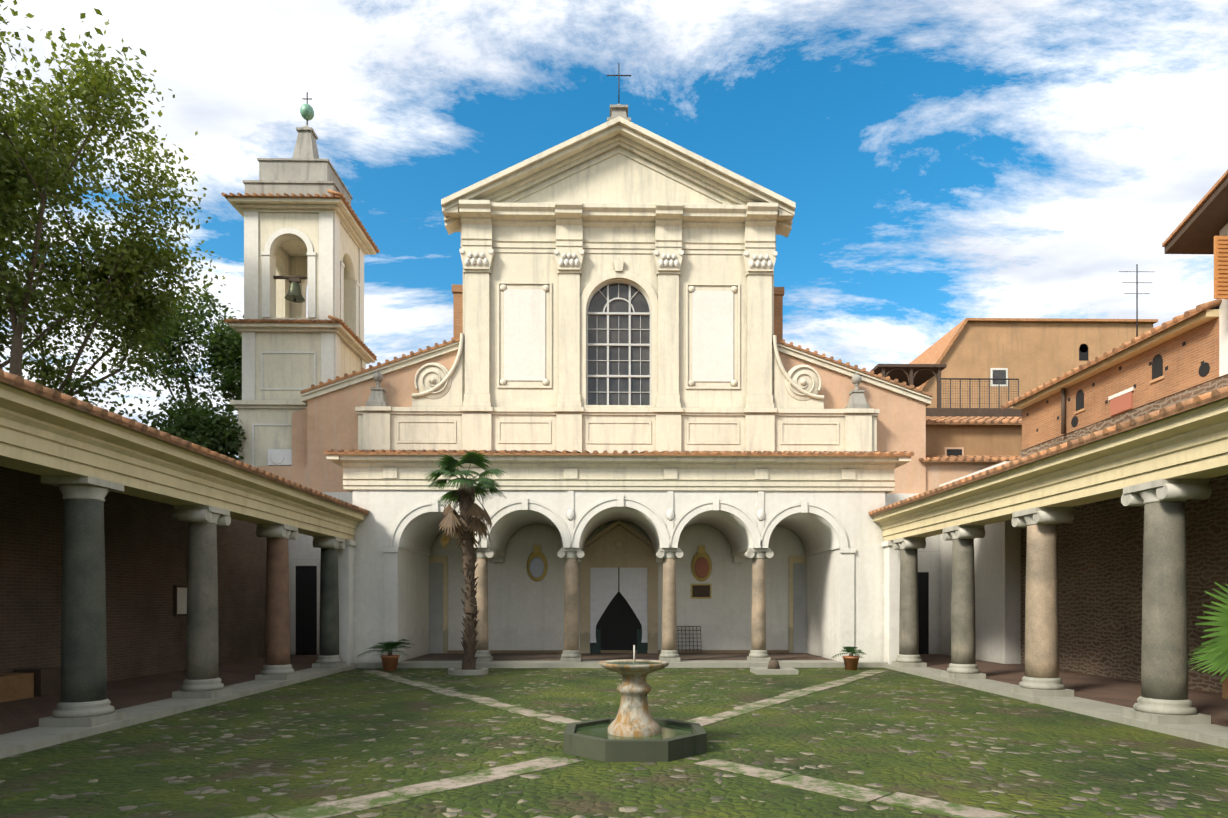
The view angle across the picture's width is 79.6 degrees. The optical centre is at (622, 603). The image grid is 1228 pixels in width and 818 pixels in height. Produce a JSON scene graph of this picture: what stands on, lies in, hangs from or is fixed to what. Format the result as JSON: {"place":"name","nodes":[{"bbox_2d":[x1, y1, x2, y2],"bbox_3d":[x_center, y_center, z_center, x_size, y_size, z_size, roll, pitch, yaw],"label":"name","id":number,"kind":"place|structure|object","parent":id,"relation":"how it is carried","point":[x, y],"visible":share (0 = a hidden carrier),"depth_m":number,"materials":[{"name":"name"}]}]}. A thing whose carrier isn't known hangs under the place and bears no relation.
{"place":"outdoors","nodes":[
{"label":"outdoors","id":0,"kind":"place"},
{"bbox_2d":[0,667,1227,817],"bbox_3d":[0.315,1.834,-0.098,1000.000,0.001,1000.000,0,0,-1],"label":"ground","id":1,"kind":"structure","parent":0,"point":[354,732],"depth_m":8.88,"materials":[{"name":"green plant"}]},
{"bbox_2d":[0,0,226,416],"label":"tree","id":2,"kind":"object","parent":1,"relation":"on","point":[28,169],"visible":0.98,"depth_m":22.91,"materials":[{"name":"green plant"}]},
{"bbox_2d":[78,380,245,460],"bbox_3d":[-16.100,-2.951,25.622,5.966,9.584,5.673,0,0,-1],"label":"tree","id":3,"kind":"object","parent":1,"relation":"on","point":[204,429],"visible":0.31,"depth_m":24.80,"materials":[{"name":"green plant"}]},
{"bbox_2d":[105,283,243,428],"bbox_3d":[-17.316,-6.010,32.601,10.362,15.751,6.568,0,0,-1],"label":"tree","id":4,"kind":"object","parent":1,"relation":"on","point":[224,347],"visible":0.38,"depth_m":30.70,"materials":[{"name":"green plant"}]},
{"bbox_2d":[0,369,369,758],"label":"colonnade","id":5,"kind":"object","parent":1,"relation":"on","point":[144,572],"visible":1,"depth_m":14.07,"materials":[{"name":"brick"}]},
{"bbox_2d":[221,92,379,466],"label":"bell tower","id":6,"kind":"structure","parent":1,"relation":"on","point":[303,226],"depth_m":26.32,"materials":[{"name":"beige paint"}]},
{"bbox_2d":[355,639,413,670],"bbox_3d":[-6.450,1.408,20.219,1.480,0.852,1.436,0,0,-1],"label":"pot plant","id":7,"kind":"object","parent":1,"relation":"on","point":[389,661],"visible":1,"depth_m":19.96,"materials":[{"name":"green plant"}]},
{"bbox_2d":[423,451,505,675],"bbox_3d":[-4.034,-1.026,19.119,2.091,5.719,2.509,0,0,-1],"label":"palm tree","id":8,"kind":"object","parent":1,"relation":"on","point":[465,524],"visible":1,"depth_m":19.08,"materials":[{"name":"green plant"}]},
{"bbox_2d":[257,336,931,493],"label":"church side walls","id":9,"kind":"structure","parent":1,"relation":"on","point":[326,418],"depth_m":25.40,"materials":[{"name":"paint"}]},
{"bbox_2d":[288,449,938,667],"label":"arcaded portico","id":10,"kind":"structure","parent":1,"relation":"on","point":[708,559],"depth_m":21.48,"materials":[{"name":"stone"}]},
{"bbox_2d":[355,63,879,452],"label":"church facade","id":11,"kind":"structure","parent":1,"relation":"on","point":[618,291],"depth_m":25.02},
{"bbox_2d":[235,670,1016,817],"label":"stone paths","id":12,"kind":"structure","parent":1,"relation":"on","point":[409,792],"depth_m":7.54,"materials":[{"name":"beige stone"}]},
{"bbox_2d":[564,645,706,761],"bbox_3d":[0.153,1.184,9.401,1.755,1.300,1.755,0,0,-1],"label":"fountain","id":13,"kind":"object","parent":1,"relation":"on","point":[633,731],"visible":1,"depth_m":9.09,"materials":[{"name":"stone"}]},
{"bbox_2d":[750,660,798,674],"bbox_3d":[3.984,1.659,19.368,1.100,0.350,0.800,0,0,-1],"label":"stone base","id":14,"kind":"object","parent":1,"relation":"on","point":[773,668],"visible":1,"depth_m":19.10,"materials":[{"name":"stone"}]},
{"bbox_2d":[831,646,867,669],"bbox_3d":[6.227,1.504,20.304,0.998,0.660,0.903,0,0,-1],"label":"pot plant","id":15,"kind":"object","parent":1,"relation":"on","point":[850,661],"visible":1,"depth_m":20.18,"materials":[{"name":"green plant"}]},
{"bbox_2d":[918,416,1021,491],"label":"brown house","id":16,"kind":"structure","parent":1,"relation":"on","point":[957,447],"depth_m":26.60,"materials":[{"name":"paint"}]},
{"bbox_2d":[869,374,1227,747],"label":"colonnade","id":17,"kind":"object","parent":1,"relation":"on","point":[1081,570],"visible":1,"depth_m":14.82,"materials":[{"name":"stone"}]},
{"bbox_2d":[1162,170,1227,376],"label":"building","id":18,"kind":"structure","parent":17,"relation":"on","point":[1202,227],"depth_m":14.03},
{"bbox_2d":[1187,582,1227,681],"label":"fan palm","id":19,"kind":"object","parent":17,"relation":"on","point":[1216,654],"visible":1,"depth_m":9.08,"materials":[{"name":"plant"}]},
{"bbox_2d":[0,0,1227,456],"label":"sky","id":20,"kind":"structure","parent":0,"point":[942,163],"materials":[{"name":"blue"}]},
{"bbox_2d":[872,364,1021,424],"bbox_3d":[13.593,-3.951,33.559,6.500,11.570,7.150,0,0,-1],"label":"balcony","id":21,"kind":"structure","parent":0,"point":[916,375],"depth_m":30.08,"materials":[{"name":"paint"}]},
{"bbox_2d":[909,318,1157,407],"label":"ochre house","id":22,"kind":"structure","parent":0,"point":[1031,353],"depth_m":36.23,"materials":[{"name":"paint"}]},
{"bbox_2d":[1001,264,1221,449],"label":"convent wing","id":23,"kind":"structure","parent":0,"point":[1177,354],"depth_m":16.61,"materials":[{"name":"orange brick"}]}
]}

